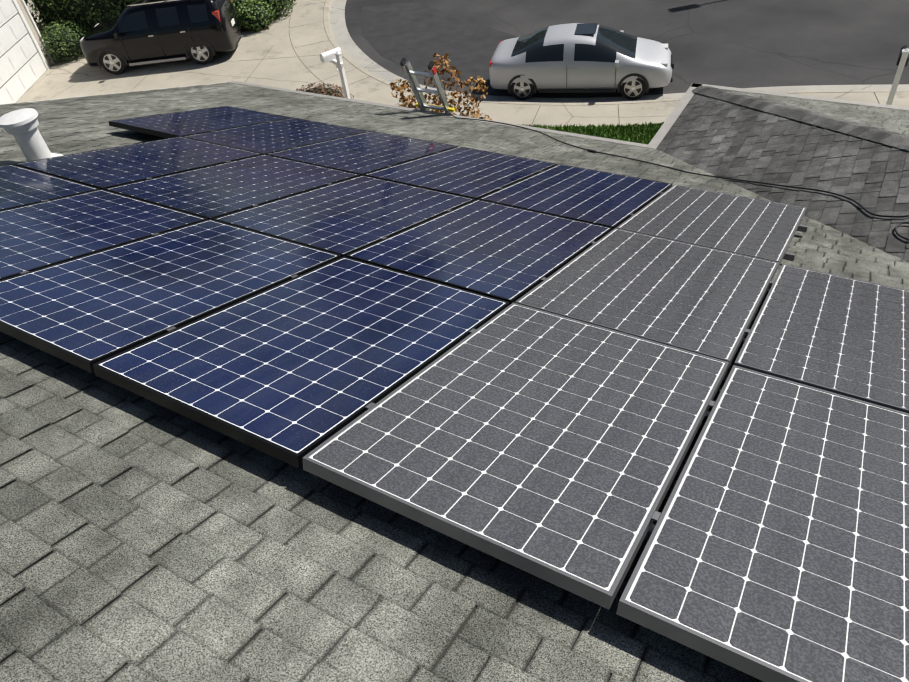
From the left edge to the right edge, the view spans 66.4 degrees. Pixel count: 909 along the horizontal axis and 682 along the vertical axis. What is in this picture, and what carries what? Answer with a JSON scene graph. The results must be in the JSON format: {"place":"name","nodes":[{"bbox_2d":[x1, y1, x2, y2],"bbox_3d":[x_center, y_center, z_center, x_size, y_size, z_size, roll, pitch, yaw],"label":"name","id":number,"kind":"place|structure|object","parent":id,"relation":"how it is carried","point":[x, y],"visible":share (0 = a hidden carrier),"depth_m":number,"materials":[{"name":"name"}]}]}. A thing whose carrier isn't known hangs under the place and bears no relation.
{"place":"outdoors","nodes":[
{"label":"outdoors","id":0,"kind":"place"},
{"bbox_2d":[16,0,908,126],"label":"paved lot slab","id":1,"kind":"structure","parent":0,"point":[291,71],"depth_m":18.75,"materials":[{"name":"concrete"}]},
{"bbox_2d":[0,0,54,103],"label":"neighbour garage","id":2,"kind":"structure","parent":1,"relation":"on","point":[26,63],"depth_m":19.22,"materials":[{"name":"paint"}]},
{"bbox_2d":[38,15,271,53],"bbox_3d":[-9.987,-10.198,22.534,8.600,0.001,3.250,-5,43,4],"label":"planting bed","id":3,"kind":"object","parent":1,"relation":"on","point":[247,29],"visible":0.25,"depth_m":21.25,"materials":[{"name":"soil"}]},
{"bbox_2d":[24,0,132,40],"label":"clipped hedge","id":4,"kind":"object","parent":3,"relation":"on","point":[88,15],"visible":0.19,"depth_m":20.71,"materials":[{"name":"green plant"}]},
{"bbox_2d":[80,0,241,74],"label":"black suv","id":5,"kind":"object","parent":1,"relation":"on","point":[142,32],"visible":1,"depth_m":18.94,"materials":[{"name":"black paint"}]},
{"bbox_2d":[296,82,353,98],"bbox_3d":[-3.151,-5.856,16.641,1.693,0.571,0.916,18,48,25],"label":"shrub","id":6,"kind":"object","parent":1,"relation":"on","point":[322,90],"visible":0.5,"depth_m":16.47,"materials":[{"name":"brown plant"}]},
{"bbox_2d":[319,47,350,98],"bbox_3d":[-2.605,-5.996,15.846,0.630,1.370,0.509,18,48,25],"label":"white mailbox","id":7,"kind":"object","parent":1,"relation":"on","point":[334,55],"visible":1,"depth_m":15.49,"materials":[{"name":"paint"}]},
{"bbox_2d":[27,0,879,125],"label":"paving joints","id":8,"kind":"object","parent":1,"relation":"on","point":[385,83],"visible":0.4,"depth_m":18.48,"materials":[{"name":"grey concrete"}]},
{"bbox_2d":[0,81,908,245],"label":"roof edge","id":9,"kind":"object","parent":1,"relation":"on","point":[667,125],"depth_m":8.69,"materials":[{"name":"paint"}]},
{"bbox_2d":[0,83,908,681],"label":"roof","id":10,"kind":"structure","parent":9,"relation":"on","point":[142,539],"depth_m":2.04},
{"bbox_2d":[0,108,62,160],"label":"roof vent pipe","id":11,"kind":"object","parent":10,"relation":"on","point":[20,125],"visible":0.73,"depth_m":5.62,"materials":[{"name":"white paint"}]},
{"bbox_2d":[20,121,807,541],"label":"panel clamps","id":12,"kind":"object","parent":10,"relation":"on","point":[712,403],"visible":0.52,"depth_m":3.36,"materials":[{"name":"silver metal"}]},
{"bbox_2d":[0,164,99,210],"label":"blue solar panel","id":13,"kind":"object","parent":12,"relation":"on","point":[20,186],"visible":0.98,"depth_m":4.81,"materials":[{"name":"black"}]},
{"bbox_2d":[0,189,207,279],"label":"blue solar panel","id":14,"kind":"object","parent":12,"relation":"on","point":[36,236],"visible":0.96,"depth_m":4.14,"materials":[{"name":"black"}]},
{"bbox_2d":[14,136,262,189],"bbox_3d":[-2.527,-1.478,5.710,1.046,0.539,1.494,18,48,25],"label":"blue solar panel","id":15,"kind":"object","parent":12,"relation":"on","point":[103,169],"visible":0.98,"depth_m":5.59,"materials":[{"name":"black"}]},
{"bbox_2d":[0,219,340,372],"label":"blue solar panel","id":16,"kind":"object","parent":12,"relation":"on","point":[86,312],"visible":1,"depth_m":3.40,"materials":[{"name":"black"}]},
{"bbox_2d":[109,106,293,137],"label":"blue solar panel","id":17,"kind":"object","parent":12,"relation":"on","point":[181,123],"visible":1,"depth_m":7.25,"materials":[{"name":"black"}]},
{"bbox_2d":[104,154,359,219],"bbox_3d":[-1.609,-1.186,5.254,1.046,0.539,1.494,18,48,25],"label":"blue solar panel","id":18,"kind":"object","parent":12,"relation":"on","point":[212,192],"visible":0.96,"depth_m":5.13,"materials":[{"name":"black"}]},
{"bbox_2d":[182,118,368,154],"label":"blue solar panel","id":19,"kind":"object","parent":12,"relation":"attached to","point":[272,136],"visible":0.94,"depth_m":6.86,"materials":[{"name":"black"}]},
{"bbox_2d":[93,256,509,467],"bbox_3d":[-0.569,-0.030,3.105,1.046,0.538,1.495,18,48,25],"label":"blue solar panel","id":20,"kind":"object","parent":12,"relation":"on","point":[294,371],"visible":0.96,"depth_m":2.88,"materials":[{"name":"black"}]},
{"bbox_2d":[213,175,474,256],"bbox_3d":[-0.691,-0.895,4.798,1.046,0.540,1.494,18,48,25],"label":"blue solar panel","id":21,"kind":"object","parent":12,"relation":"on","point":[346,217],"visible":0.94,"depth_m":4.66,"materials":[{"name":"black"}]},
{"bbox_2d":[266,131,457,175],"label":"blue solar panel","id":22,"kind":"object","parent":12,"relation":"attached to","point":[366,152],"visible":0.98,"depth_m":6.38,"materials":[{"name":"black"}]},
{"bbox_2d":[364,146,556,199],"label":"blue solar panel","id":23,"kind":"object","parent":12,"relation":"attached to","point":[475,174],"visible":0.98,"depth_m":5.92,"materials":[{"name":"black"}]},
{"bbox_2d":[346,199,611,304],"bbox_3d":[0.228,-0.607,4.340,1.046,0.541,1.494,18,48,25],"label":"blue solar panel","id":24,"kind":"object","parent":12,"relation":"on","point":[511,254],"visible":0.98,"depth_m":4.18,"materials":[{"name":"black"}]},
{"bbox_2d":[303,302,728,609],"bbox_3d":[0.350,0.257,2.646,1.046,0.537,1.495,18,48,25],"label":"solar panel","id":25,"kind":"object","parent":12,"relation":"attached to","point":[549,447],"visible":1,"depth_m":2.39,"materials":[{"name":"glass"},{"name":"silicon solar cells"},{"name":"aluminium"}]},
{"bbox_2d":[479,164,672,229],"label":"blue solar panel","id":26,"kind":"object","parent":12,"relation":"on","point":[608,199],"visible":1,"depth_m":5.45,"materials":[{"name":"black"}]},
{"bbox_2d":[515,228,778,369],"bbox_3d":[1.147,-0.318,3.882,1.046,0.538,1.494,18,48,25],"label":"solar panel","id":27,"kind":"object","parent":12,"relation":"on","point":[703,300],"visible":0.98,"depth_m":3.72,"materials":[{"name":"grey glass"}]},
{"bbox_2d":[616,184,806,266],"bbox_3d":[1.943,-0.893,5.119,1.046,0.540,1.494,18,48,25],"label":"solar panel","id":28,"kind":"object","parent":12,"relation":"attached to","point":[754,227],"visible":1,"depth_m":4.99,"materials":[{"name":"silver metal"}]},
{"bbox_2d":[616,365,908,681],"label":"solar panel","id":29,"kind":"object","parent":12,"relation":"attached to","point":[776,548],"visible":1,"depth_m":2.03,"materials":[{"name":"grey glass"}]},
{"bbox_2d":[734,264,908,412],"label":"solar panel","id":30,"kind":"object","parent":12,"relation":"attached to","point":[842,335],"visible":0.96,"depth_m":3.33,"materials":[{"name":"grey glass"}]},
{"bbox_2d":[431,109,908,240],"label":"extension cable","id":31,"kind":"object","parent":10,"relation":"on","point":[869,212],"visible":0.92,"depth_m":6.69,"materials":[{"name":"black plastic"}]},
{"bbox_2d":[657,93,908,261],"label":"roof wing","id":32,"kind":"structure","parent":9,"relation":"on","point":[717,137],"depth_m":6.41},
{"bbox_2d":[692,86,908,150],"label":"hip cap","id":33,"kind":"object","parent":32,"relation":"on","point":[880,136],"visible":1,"depth_m":7.09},
{"bbox_2d":[723,89,908,135],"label":"wing roof","id":34,"kind":"structure","parent":9,"relation":"on","point":[893,120],"depth_m":7.66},
{"bbox_2d":[886,45,908,104],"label":"post","id":35,"kind":"object","parent":1,"relation":"on","point":[902,60],"visible":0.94,"depth_m":12.35,"materials":[{"name":"white paint"}]},
{"bbox_2d":[518,121,663,143],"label":"lawn grass","id":36,"kind":"structure","parent":0,"point":[636,134],"depth_m":13.95,"materials":[{"name":"green plant"}]},
{"bbox_2d":[345,0,908,97],"bbox_3d":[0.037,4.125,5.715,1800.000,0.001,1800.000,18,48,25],"label":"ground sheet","id":37,"kind":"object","parent":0,"point":[748,43],"depth_m":17.30,"materials":[{"name":"asphalt"}]},
{"bbox_2d":[39,19,87,62],"bbox_3d":[-11.702,-8.966,20.821,1.520,1.209,1.526,18,48,25],"label":"dark round shrub","id":38,"kind":"object","parent":37,"relation":"on","point":[62,41],"visible":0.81,"depth_m":20.47,"materials":[{"name":"green plant"}]},
{"bbox_2d":[231,0,296,31],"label":"juniper shrub","id":39,"kind":"object","parent":37,"relation":"on","point":[253,14],"visible":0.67,"depth_m":20.89,"materials":[{"name":"green plant"}]},
{"bbox_2d":[361,2,559,90],"bbox_3d":[-0.288,-8.129,18.984,3.228,0.001,9.575,-30,47,-22],"label":"old asphalt patch","id":40,"kind":"object","parent":37,"relation":"on","point":[418,35],"visible":0.61,"depth_m":19.33,"materials":[{"name":"grey asphalt"}]},
{"bbox_2d":[489,23,673,99],"bbox_3d":[2.837,-6.375,15.651,4.068,1.292,1.863,5,44,14],"label":"silver sedan","id":41,"kind":"object","parent":37,"relation":"on","point":[581,58],"visible":1,"depth_m":15.15,"materials":[{"name":"grey paint"}]},
{"bbox_2d":[323,0,908,104],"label":"kerb and gutter","id":42,"kind":"structure","parent":37,"relation":"on","point":[337,32],"depth_m":15.94,"materials":[{"name":"concrete"}]},
{"label":"front lawn","id":43,"kind":"structure","parent":0,"visible":0},
{"bbox_2d":[400,58,454,114],"bbox_3d":[0.038,-2.696,10.297,0.602,3.534,1.675,14,47,23],"label":"extension ladder","id":44,"kind":"object","parent":43,"relation":"on","point":[417,90],"visible":0.33,"depth_m":9.01,"materials":[{"name":"silver metal"}]},
{"label":"planting bed shrub","id":45,"kind":"object","parent":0,"visible":0},
{"bbox_2d":[390,53,492,120],"bbox_3d":[-0.229,-3.646,12.037,1.924,2.588,1.076,12,46,21],"label":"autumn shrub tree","id":46,"kind":"object","parent":45,"relation":"on","point":[404,86],"visible":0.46,"depth_m":11.51,"materials":[{"name":"brown plant"}]}
]}

